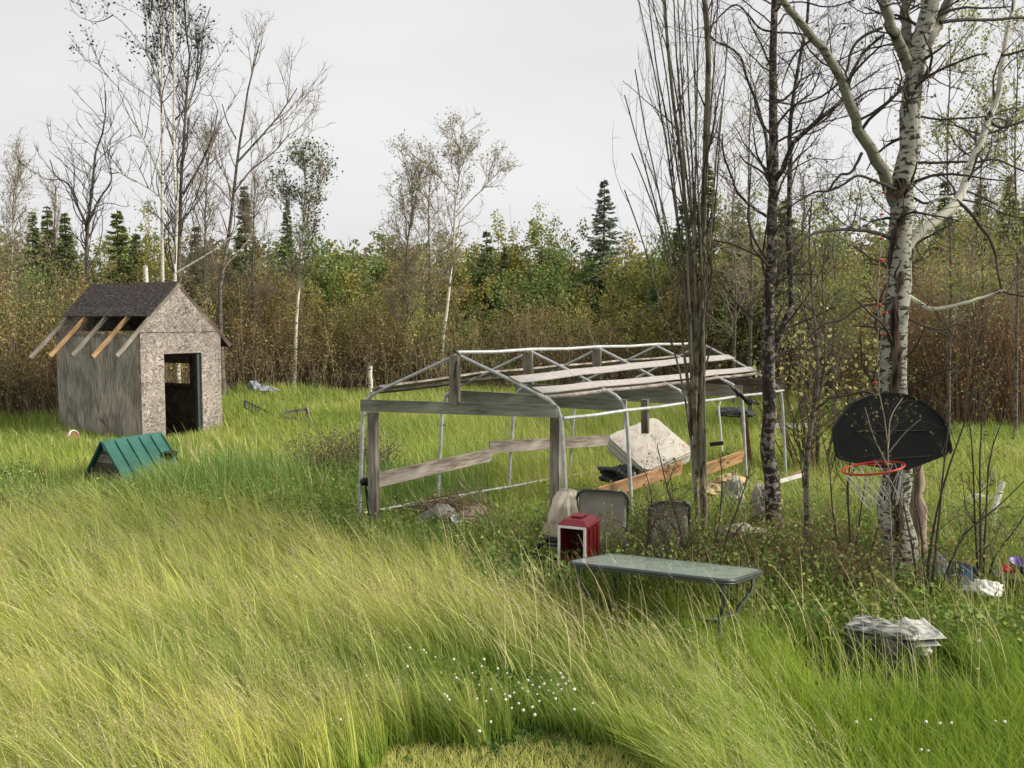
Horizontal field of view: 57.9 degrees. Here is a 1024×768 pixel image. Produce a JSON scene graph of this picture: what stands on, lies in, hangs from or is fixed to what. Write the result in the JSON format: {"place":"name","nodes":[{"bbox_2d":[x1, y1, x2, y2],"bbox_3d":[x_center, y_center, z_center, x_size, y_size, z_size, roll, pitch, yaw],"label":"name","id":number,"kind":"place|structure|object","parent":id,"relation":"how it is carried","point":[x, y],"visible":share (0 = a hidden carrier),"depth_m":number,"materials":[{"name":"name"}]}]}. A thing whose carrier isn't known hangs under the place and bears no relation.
{"place":"outdoors","nodes":[
{"label":"outdoors","id":0,"kind":"place"},
{"bbox_2d":[6,371,1010,767],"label":"ground","id":1,"kind":"structure","parent":0,"point":[830,651],"depth_m":7.65,"materials":[{"name":"plant"}]},
{"bbox_2d":[0,125,51,365],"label":"birch tree","id":2,"kind":"object","parent":1,"relation":"on","point":[14,246],"visible":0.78,"depth_m":35.60,"materials":[{"name":"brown plant"}]},
{"bbox_2d":[16,212,55,359],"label":"spruce tree","id":3,"kind":"object","parent":1,"relation":"on","point":[35,231],"visible":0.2,"depth_m":37.64,"materials":[{"name":"green plant"}]},
{"bbox_2d":[38,206,64,301],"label":"spruce tree","id":4,"kind":"object","parent":1,"relation":"on","point":[44,229],"visible":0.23,"depth_m":39.56,"materials":[{"name":"green plant"}]},
{"bbox_2d":[31,169,73,288],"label":"birch tree","id":5,"kind":"object","parent":1,"relation":"on","point":[55,211],"visible":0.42,"depth_m":39.44,"materials":[{"name":"brown plant"}]},
{"bbox_2d":[43,212,82,316],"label":"spruce tree","id":6,"kind":"object","parent":1,"relation":"on","point":[61,229],"visible":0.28,"depth_m":38.09,"materials":[{"name":"green plant"}]},
{"bbox_2d":[4,41,137,292],"bbox_3d":[-15.716,-5.812,33.484,4.540,13.140,3.858,0,4,0],"label":"birch tree","id":7,"kind":"object","parent":1,"relation":"on","point":[86,223],"visible":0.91,"depth_m":33.46,"materials":[{"name":"grey plant"}]},
{"bbox_2d":[89,210,140,333],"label":"spruce tree","id":8,"kind":"object","parent":1,"relation":"on","point":[124,268],"visible":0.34,"depth_m":36.58,"materials":[{"name":"green plant"}]},
{"bbox_2d":[28,281,232,437],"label":"garden shed","id":9,"kind":"structure","parent":1,"relation":"on","point":[115,382],"depth_m":23.65,"materials":[{"name":"grey wood"}]},
{"bbox_2d":[84,432,178,484],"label":"dog house","id":10,"kind":"structure","parent":1,"relation":"on","point":[109,455],"depth_m":16.89,"materials":[{"name":"green metal"}]},
{"bbox_2d":[65,0,215,381],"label":"birch tree","id":11,"kind":"object","parent":1,"relation":"on","point":[163,52],"visible":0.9,"depth_m":31.34,"materials":[{"name":"grey plant"}]},
{"bbox_2d":[75,200,217,377],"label":"leafy tree","id":12,"kind":"object","parent":1,"relation":"on","point":[152,271],"visible":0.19,"depth_m":39.31,"materials":[{"name":"green plant"}]},
{"bbox_2d":[94,0,266,382],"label":"birch tree","id":13,"kind":"object","parent":1,"relation":"on","point":[175,230],"visible":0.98,"depth_m":31.05,"materials":[{"name":"grey plant"}]},
{"bbox_2d":[133,0,246,378],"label":"birch tree","id":14,"kind":"object","parent":1,"relation":"on","point":[183,155],"visible":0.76,"depth_m":32.35,"materials":[{"name":"grey plant"}]},
{"bbox_2d":[157,109,247,320],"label":"birch tree","id":15,"kind":"object","parent":1,"relation":"on","point":[203,261],"visible":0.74,"depth_m":36.55,"materials":[{"name":"brown plant"}]},
{"bbox_2d":[181,226,226,325],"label":"spruce tree","id":16,"kind":"object","parent":1,"relation":"on","point":[193,267],"visible":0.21,"depth_m":39.59,"materials":[{"name":"green plant"}]},
{"bbox_2d":[167,233,304,382],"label":"leafy tree","id":17,"kind":"object","parent":1,"relation":"on","point":[232,255],"visible":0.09,"depth_m":41.45,"materials":[{"name":"green plant"}]},
{"bbox_2d":[223,184,263,320],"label":"spruce tree","id":18,"kind":"object","parent":1,"relation":"on","point":[238,263],"visible":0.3,"depth_m":41.44,"materials":[{"name":"green plant"}]},
{"bbox_2d":[207,148,297,377],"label":"birch tree","id":19,"kind":"object","parent":1,"relation":"on","point":[253,293],"visible":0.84,"depth_m":37.62,"materials":[{"name":"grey plant"}]},
{"bbox_2d":[181,6,334,395],"bbox_3d":[-8.963,-6.232,32.483,5.481,14.121,3.564,0,4,0],"label":"birch tree","id":20,"kind":"object","parent":1,"relation":"on","point":[220,283],"visible":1,"depth_m":32.45,"materials":[{"name":"grey plant"}]},
{"bbox_2d":[208,259,330,385],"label":"leafy tree","id":21,"kind":"object","parent":1,"relation":"on","point":[317,308],"visible":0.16,"depth_m":39.17,"materials":[{"name":"green plant"}]},
{"bbox_2d":[236,220,329,302],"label":"leafy tree","id":22,"kind":"object","parent":1,"relation":"on","point":[271,262],"visible":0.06,"depth_m":45.50,"materials":[{"name":"green plant"}]},
{"bbox_2d":[275,200,300,311],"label":"spruce tree","id":23,"kind":"object","parent":1,"relation":"on","point":[288,232],"visible":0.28,"depth_m":43.53,"materials":[{"name":"green plant"}]},
{"bbox_2d":[258,128,343,387],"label":"birch tree","id":24,"kind":"object","parent":1,"relation":"on","point":[303,227],"visible":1,"depth_m":35.04,"materials":[{"name":"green plant"}]},
{"bbox_2d":[257,238,367,383],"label":"leafy tree","id":25,"kind":"object","parent":1,"relation":"on","point":[328,296],"visible":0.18,"depth_m":43.73,"materials":[{"name":"green plant"}]},
{"bbox_2d":[267,243,383,382],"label":"leafy tree","id":26,"kind":"object","parent":1,"relation":"on","point":[346,276],"visible":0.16,"depth_m":43.83,"materials":[{"name":"green plant"}]},
{"bbox_2d":[272,410,417,487],"bbox_3d":[-3.061,1.262,16.543,2.822,1.911,2.766,3,5,37],"label":"grey green weed","id":27,"kind":"object","parent":1,"relation":"on","point":[342,450],"visible":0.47,"depth_m":16.39,"materials":[{"name":"green plant"}]},
{"bbox_2d":[270,228,437,377],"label":"leafy tree","id":28,"kind":"object","parent":1,"relation":"on","point":[378,265],"visible":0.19,"depth_m":45.08,"materials":[{"name":"green plant"}]},
{"bbox_2d":[372,135,448,381],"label":"birch tree","id":29,"kind":"object","parent":1,"relation":"on","point":[408,290],"visible":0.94,"depth_m":36.52,"materials":[{"name":"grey plant"}]},
{"bbox_2d":[350,247,490,380],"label":"leafy tree","id":30,"kind":"object","parent":1,"relation":"on","point":[459,298],"visible":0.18,"depth_m":41.89,"materials":[{"name":"green plant"}]},
{"bbox_2d":[404,141,466,339],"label":"birch tree","id":31,"kind":"object","parent":1,"relation":"on","point":[441,275],"visible":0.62,"depth_m":40.62,"materials":[{"name":"brown plant"}]},
{"bbox_2d":[0,470,874,767],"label":"tall grass","id":32,"kind":"structure","parent":1,"relation":"on","point":[310,744],"depth_m":7.50,"materials":[{"name":"plant"}]},
{"bbox_2d":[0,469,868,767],"bbox_3d":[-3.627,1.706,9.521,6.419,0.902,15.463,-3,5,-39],"label":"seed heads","id":33,"kind":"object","parent":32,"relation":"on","point":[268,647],"visible":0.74,"depth_m":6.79,"materials":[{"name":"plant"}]},
{"bbox_2d":[382,475,510,528],"bbox_3d":[-0.975,1.712,13.472,2.911,0.894,2.040,0,4,0],"label":"brushwood","id":34,"kind":"object","parent":1,"relation":"on","point":[448,502],"visible":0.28,"depth_m":13.31,"materials":[{"name":"wood"}]},
{"bbox_2d":[377,107,522,388],"bbox_3d":[-2.311,-5.120,36.233,5.832,11.379,2.839,0,4,-6],"label":"birch tree","id":35,"kind":"object","parent":1,"relation":"on","point":[458,152],"visible":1,"depth_m":35.97,"materials":[{"name":"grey plant"}]},
{"bbox_2d":[404,230,498,345],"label":"leafy tree","id":36,"kind":"object","parent":1,"relation":"on","point":[467,266],"visible":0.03,"depth_m":46.15,"materials":[{"name":"green plant"}]},
{"bbox_2d":[420,233,522,378],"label":"leafy tree","id":37,"kind":"object","parent":1,"relation":"on","point":[485,289],"visible":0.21,"depth_m":44.35,"materials":[{"name":"green plant"}]},
{"bbox_2d":[460,229,511,361],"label":"spruce tree","id":38,"kind":"object","parent":1,"relation":"on","point":[483,259],"visible":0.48,"depth_m":44.60,"materials":[{"name":"green plant"}]},
{"bbox_2d":[0,424,1011,712],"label":"dry stalks","id":39,"kind":"object","parent":1,"relation":"on","point":[676,610],"visible":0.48,"depth_m":8.29,"materials":[{"name":"plant"}]},
{"bbox_2d":[0,379,1023,622],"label":"meadow grass","id":40,"kind":"structure","parent":1,"relation":"on","point":[33,438],"depth_m":16.67,"materials":[{"name":"plant"}]},
{"bbox_2d":[961,579,1003,597],"bbox_3d":[4.876,2.093,9.562,0.466,0.164,0.339,0,4,0],"label":"white rubbish","id":41,"kind":"object","parent":40,"relation":"on","point":[981,583],"visible":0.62,"depth_m":9.50,"materials":[{"name":"plastic"}]},
{"bbox_2d":[0,515,1023,767],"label":"short grass","id":42,"kind":"structure","parent":1,"relation":"on","point":[896,735],"depth_m":7.03,"materials":[{"name":"plant"}]},
{"bbox_2d":[0,206,1023,421],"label":"willow thicket","id":43,"kind":"object","parent":1,"relation":"on","point":[31,325],"visible":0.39,"depth_m":36.11,"materials":[{"name":"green plant"}]},
{"bbox_2d":[0,451,1023,727],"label":"undergrowth","id":44,"kind":"object","parent":1,"relation":"on","point":[862,609],"visible":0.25,"depth_m":9.86,"materials":[{"name":"green plant"}]},
{"bbox_2d":[545,488,578,548],"bbox_3d":[0.655,1.622,11.238,0.508,0.706,0.532,0,4,0],"label":"canvas cover","id":45,"kind":"object","parent":44,"relation":"on","point":[564,504],"visible":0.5,"depth_m":11.08,"materials":[{"name":"fabric"}]},
{"bbox_2d":[557,512,600,565],"bbox_3d":[0.742,1.705,10.228,0.362,0.535,0.450,2,4,24],"label":"pet carrier","id":46,"kind":"object","parent":44,"relation":"on","point":[586,525],"visible":0.95,"depth_m":10.16,"materials":[{"name":"red plastic"}]},
{"bbox_2d":[597,461,683,491],"bbox_3d":[1.878,1.397,13.430,1.994,0.200,0.040,-10,25,-44],"label":"long plank","id":47,"kind":"object","parent":44,"relation":"on","point":[638,478],"visible":0.61,"depth_m":13.45,"materials":[{"name":"beige wood"}]},
{"bbox_2d":[597,464,638,482],"bbox_3d":[1.663,1.364,14.338,0.677,0.246,0.722,0,4,0],"label":"black boot bag","id":48,"kind":"object","parent":47,"relation":"on","point":[615,473],"visible":0.72,"depth_m":14.19,"materials":[{"name":"plastic"}]},
{"bbox_2d":[607,418,689,473],"bbox_3d":[2.177,1.028,14.707,1.140,0.881,0.941,-2,5,-32],"label":"old mattress","id":49,"kind":"object","parent":47,"relation":"on","point":[643,446],"visible":0.8,"depth_m":14.56,"materials":[{"name":"fabric"}]},
{"bbox_2d":[719,470,744,513],"bbox_3d":[3.029,1.506,12.735,0.371,0.634,0.356,2,5,30],"label":"white sheet","id":50,"kind":"object","parent":44,"relation":"on","point":[735,482],"visible":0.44,"depth_m":12.67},
{"bbox_2d":[909,465,927,568],"bbox_3d":[4.503,1.335,10.366,0.371,1.655,0.247,0,4,0],"label":"dead trunk","id":51,"kind":"object","parent":44,"relation":"on","point":[920,483],"visible":0.26,"depth_m":10.27,"materials":[{"name":"brown wood"}]},
{"bbox_2d":[0,206,1023,320],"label":"wood","id":52,"kind":"object","parent":1,"relation":"on","point":[371,250],"visible":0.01,"depth_m":54.64,"materials":[{"name":"green plant"}]},
{"bbox_2d":[0,310,1023,420],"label":"thicket","id":53,"kind":"object","parent":1,"relation":"on","point":[43,379],"visible":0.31,"depth_m":35.21,"materials":[{"name":"brown plant"}]},
{"bbox_2d":[465,196,581,323],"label":"leafy tree","id":54,"kind":"object","parent":1,"relation":"on","point":[520,264],"visible":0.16,"depth_m":46.78,"materials":[{"name":"green plant"}]},
{"bbox_2d":[386,654,686,767],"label":"clover leaves","id":55,"kind":"object","parent":1,"relation":"on","point":[532,738],"visible":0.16,"depth_m":6.82,"materials":[{"name":"green plant"}]},
{"bbox_2d":[475,259,601,364],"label":"leafy tree","id":56,"kind":"object","parent":1,"relation":"on","point":[555,285],"visible":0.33,"depth_m":41.10,"materials":[{"name":"green plant"}]},
{"bbox_2d":[494,210,600,318],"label":"leafy tree","id":57,"kind":"object","parent":1,"relation":"on","point":[558,253],"visible":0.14,"depth_m":45.96,"materials":[{"name":"green plant"}]},
{"bbox_2d":[357,342,786,525],"bbox_3d":[1.411,0.731,14.810,3.088,2.724,7.731,3,5,39],"label":"shelter frame","id":58,"kind":"object","parent":1,"relation":"on","point":[528,398],"visible":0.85,"depth_m":13.38,"materials":[{"name":"grey metal"}]},
{"bbox_2d":[531,255,671,378],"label":"leafy tree","id":59,"kind":"object","parent":1,"relation":"on","point":[581,294],"visible":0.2,"depth_m":41.62,"materials":[{"name":"green plant"}]},
{"bbox_2d":[576,489,629,554],"bbox_3d":[1.006,1.818,10.762,0.688,1.087,0.754,1,4,13],"label":"sling chair","id":60,"kind":"object","parent":1,"relation":"on","point":[591,501],"visible":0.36,"depth_m":11.05,"materials":[{"name":"grey fabric"}]},
{"bbox_2d":[569,179,636,351],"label":"spruce tree","id":61,"kind":"object","parent":1,"relation":"on","point":[598,245],"visible":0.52,"depth_m":45.41,"materials":[{"name":"green plant"}]},
{"bbox_2d":[574,229,675,325],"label":"leafy tree","id":62,"kind":"object","parent":1,"relation":"on","point":[614,262],"visible":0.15,"depth_m":44.07,"materials":[{"name":"green plant"}]},
{"bbox_2d":[582,213,717,326],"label":"leafy tree","id":63,"kind":"object","parent":1,"relation":"on","point":[660,258],"visible":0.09,"depth_m":43.53,"materials":[{"name":"green plant"}]},
{"bbox_2d":[631,280,674,376],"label":"spruce tree","id":64,"kind":"object","parent":1,"relation":"on","point":[651,295],"visible":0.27,"depth_m":39.72,"materials":[{"name":"green plant"}]},
{"bbox_2d":[625,457,699,584],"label":"bare sapling","id":65,"kind":"object","parent":1,"relation":"on","point":[649,529],"visible":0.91,"depth_m":10.02,"materials":[{"name":"brown plant"}]},
{"bbox_2d":[570,554,762,661],"bbox_3d":[1.488,2.129,9.008,1.673,0.934,1.050,2,5,31],"label":"patio table","id":66,"kind":"object","parent":1,"relation":"on","point":[687,570],"visible":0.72,"depth_m":8.82,"materials":[{"name":"grey glass"}]},
{"bbox_2d":[647,500,708,593],"bbox_3d":[1.858,1.873,10.362,0.546,1.034,0.754,-1,4,-9],"label":"sling chair","id":67,"kind":"object","parent":1,"relation":"on","point":[685,513],"visible":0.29,"depth_m":10.68,"materials":[{"name":"grey fabric"}]},
{"bbox_2d":[625,226,732,373],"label":"leafy tree","id":68,"kind":"object","parent":1,"relation":"on","point":[673,311],"visible":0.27,"depth_m":37.00,"materials":[{"name":"green plant"}]},
{"bbox_2d":[580,0,792,548],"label":"stem cluster","id":69,"kind":"object","parent":1,"relation":"on","point":[695,302],"visible":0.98,"depth_m":10.87,"materials":[{"name":"grey plant"}]},
{"bbox_2d":[627,432,789,564],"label":"bare sapling","id":70,"kind":"object","parent":1,"relation":"on","point":[719,510],"visible":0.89,"depth_m":10.07,"materials":[{"name":"brown plant"}]},
{"bbox_2d":[685,166,732,321],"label":"spruce tree","id":71,"kind":"object","parent":1,"relation":"on","point":[710,196],"visible":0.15,"depth_m":39.43,"materials":[{"name":"green plant"}]},
{"bbox_2d":[660,183,778,297],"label":"leafy tree","id":72,"kind":"object","parent":1,"relation":"on","point":[726,228],"visible":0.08,"depth_m":41.20,"materials":[{"name":"green plant"}]},
{"bbox_2d":[424,442,1023,611],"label":"tangled stems","id":73,"kind":"object","parent":1,"relation":"on","point":[781,533],"visible":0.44,"depth_m":10.19,"materials":[{"name":"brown plant"}]},
{"bbox_2d":[707,450,744,474],"bbox_3d":[3.319,1.285,14.825,1.413,0.200,0.040,-11,26,-44],"label":"painted plank","id":74,"kind":"object","parent":1,"relation":"on","point":[731,459],"visible":0.69,"depth_m":14.93,"materials":[{"name":"orange wood"}]},
{"bbox_2d":[699,116,766,406],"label":"bare tree","id":75,"kind":"object","parent":1,"relation":"on","point":[735,306],"visible":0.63,"depth_m":29.89,"materials":[{"name":"grey plant"}]},
{"bbox_2d":[680,202,786,377],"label":"spruce tree","id":76,"kind":"object","parent":1,"relation":"on","point":[744,322],"visible":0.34,"depth_m":35.53,"materials":[{"name":"green plant"}]},
{"bbox_2d":[709,18,803,417],"bbox_3d":[7.020,-4.700,26.933,3.060,11.836,3.502,0,4,0],"label":"bare tree","id":77,"kind":"object","parent":1,"relation":"on","point":[751,274],"visible":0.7,"depth_m":26.78,"materials":[{"name":"grey plant"}]},
{"bbox_2d":[737,197,828,388],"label":"spruce tree","id":78,"kind":"object","parent":1,"relation":"on","point":[779,243],"visible":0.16,"depth_m":34.60,"materials":[{"name":"green plant"}]},
{"bbox_2d":[637,0,949,547],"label":"scabby tree","id":79,"kind":"object","parent":1,"relation":"on","point":[772,173],"visible":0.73,"depth_m":11.11,"materials":[{"name":"grey plant"}]},
{"bbox_2d":[749,142,854,420],"bbox_3d":[8.214,-2.784,26.270,2.923,8.102,3.476,2,4,23],"label":"bare tree","id":80,"kind":"object","parent":1,"relation":"on","point":[802,189],"visible":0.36,"depth_m":25.67,"materials":[{"name":"grey plant"}]},
{"bbox_2d":[761,178,866,565],"bbox_3d":[3.380,-0.001,10.394,1.083,4.762,1.189,3,5,34],"label":"thin tree","id":81,"kind":"object","parent":1,"relation":"on","point":[819,381],"visible":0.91,"depth_m":10.42,"materials":[{"name":"grey plant"}]},
{"bbox_2d":[754,180,882,428],"bbox_3d":[8.017,-1.904,24.151,3.439,6.641,2.970,3,5,35],"label":"bare tree","id":82,"kind":"object","parent":1,"relation":"on","point":[842,303],"visible":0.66,"depth_m":23.94,"materials":[{"name":"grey plant"}]},
{"bbox_2d":[718,285,924,477],"bbox_3d":[5.858,-0.026,17.511,3.536,3.833,3.219,2,4,23],"label":"pale willow","id":83,"kind":"object","parent":1,"relation":"on","point":[816,443],"visible":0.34,"depth_m":17.55,"materials":[{"name":"green plant"}]},
{"bbox_2d":[757,525,920,615],"bbox_3d":[3.604,2.011,10.067,1.823,0.787,1.863,-2,5,-29],"label":"dead grass clump","id":84,"kind":"object","parent":1,"relation":"on","point":[835,554],"visible":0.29,"depth_m":9.92,"materials":[{"name":"plant"}]},
{"bbox_2d":[806,368,879,563],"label":"bare sapling","id":85,"kind":"object","parent":1,"relation":"on","point":[847,500],"visible":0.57,"depth_m":10.35,"materials":[{"name":"brown plant"}]},
{"bbox_2d":[793,211,917,308],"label":"leafy tree","id":86,"kind":"object","parent":1,"relation":"on","point":[844,241],"visible":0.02,"depth_m":40.69,"materials":[{"name":"green plant"}]},
{"bbox_2d":[797,233,920,353],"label":"leafy tree","id":87,"kind":"object","parent":1,"relation":"on","point":[855,254],"visible":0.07,"depth_m":34.72,"materials":[{"name":"green plant"}]},
{"bbox_2d":[701,0,1023,586],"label":"poplar tree","id":88,"kind":"object","parent":1,"relation":"on","point":[914,51],"visible":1,"depth_m":9.69,"materials":[{"name":"white plant"}]},
{"bbox_2d":[831,392,952,510],"bbox_3d":[3.908,0.683,9.236,1.238,1.164,0.628,0,4,0],"label":"basketball hoop","id":89,"kind":"object","parent":88,"relation":"attached to","point":[917,444],"visible":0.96,"depth_m":9.50,"materials":[{"name":"black plastic"}]},
{"bbox_2d":[806,280,947,403],"bbox_3d":[10.670,-1.048,26.951,4.702,4.557,4.765,0,4,0],"label":"budding bush","id":90,"kind":"object","parent":1,"relation":"on","point":[848,373],"visible":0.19,"depth_m":26.85,"materials":[{"name":"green plant"}]},
{"bbox_2d":[843,615,919,680],"bbox_3d":[3.298,2.355,8.233,0.599,0.496,0.360,3,5,34],"label":"marbled bench","id":91,"kind":"object","parent":1,"relation":"on","point":[894,629],"visible":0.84,"depth_m":8.11,"materials":[{"name":"stone"}]},
{"bbox_2d":[897,617,946,647],"bbox_3d":[3.598,2.183,8.162,0.290,0.196,0.337,-1,4,-8],"label":"folded cushion","id":92,"kind":"object","parent":91,"relation":"on","point":[929,636],"visible":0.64,"depth_m":8.06,"materials":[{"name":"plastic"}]},
{"bbox_2d":[839,359,938,617],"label":"bare sapling","id":93,"kind":"object","parent":1,"relation":"on","point":[888,480],"visible":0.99,"depth_m":9.02,"materials":[{"name":"brown plant"}]},
{"bbox_2d":[864,0,1017,437],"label":"bare tree","id":94,"kind":"object","parent":1,"relation":"on","point":[951,288],"visible":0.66,"depth_m":21.58,"materials":[{"name":"grey plant"}]},
{"bbox_2d":[864,258,1020,418],"bbox_3d":[11.885,-1.161,25.997,4.274,4.916,4.472,0,4,0],"label":"budding bush","id":95,"kind":"object","parent":1,"relation":"on","point":[917,355],"visible":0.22,"depth_m":25.58,"materials":[{"name":"green plant"}]},
{"bbox_2d":[870,233,1023,431],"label":"budding bush","id":96,"kind":"object","parent":1,"relation":"on","point":[959,415],"visible":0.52,"depth_m":24.11,"materials":[{"name":"green plant"}]},
{"bbox_2d":[874,361,1023,599],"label":"bare sapling","id":97,"kind":"object","parent":1,"relation":"on","point":[938,508],"visible":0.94,"depth_m":9.41,"materials":[{"name":"brown plant"}]},
{"bbox_2d":[917,249,1023,424],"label":"budding bush","id":98,"kind":"object","parent":1,"relation":"on","point":[1002,411],"visible":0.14,"depth_m":25.12,"materials":[{"name":"green plant"}]},
{"bbox_2d":[920,95,1023,421],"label":"bare tree","id":99,"kind":"object","parent":1,"relation":"on","point":[982,254],"visible":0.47,"depth_m":23.78,"materials":[{"name":"plant"}]},
{"bbox_2d":[942,363,1023,597],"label":"bare sapling","id":100,"kind":"object","parent":1,"relation":"on","point":[979,563],"visible":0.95,"depth_m":9.87,"materials":[{"name":"brown plant"}]},
{"bbox_2d":[943,228,1023,428],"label":"budding bush","id":101,"kind":"object","parent":1,"relation":"on","point":[1010,393],"visible":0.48,"depth_m":23.91,"materials":[{"name":"green plant"}]},
{"bbox_2d":[953,0,1023,447],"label":"bare tree","id":102,"kind":"object","parent":1,"relation":"on","point":[1015,225],"visible":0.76,"depth_m":20.81,"materials":[{"name":"grey plant"}]},
{"bbox_2d":[981,175,1023,293],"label":"spruce tree","id":103,"kind":"object","parent":1,"relation":"on","point":[1008,223],"visible":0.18,"depth_m":33.59,"materials":[{"name":"green plant"}]},
{"bbox_2d":[0,0,1023,288],"label":"sky","id":104,"kind":"structure","parent":0,"point":[543,76],"materials":[{"name":"white"}]},
{"bbox_2d":[370,726,658,767],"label":"mown grass","id":105,"kind":"structure","parent":0,"point":[607,750],"depth_m":6.52,"materials":[{"name":"plant"}]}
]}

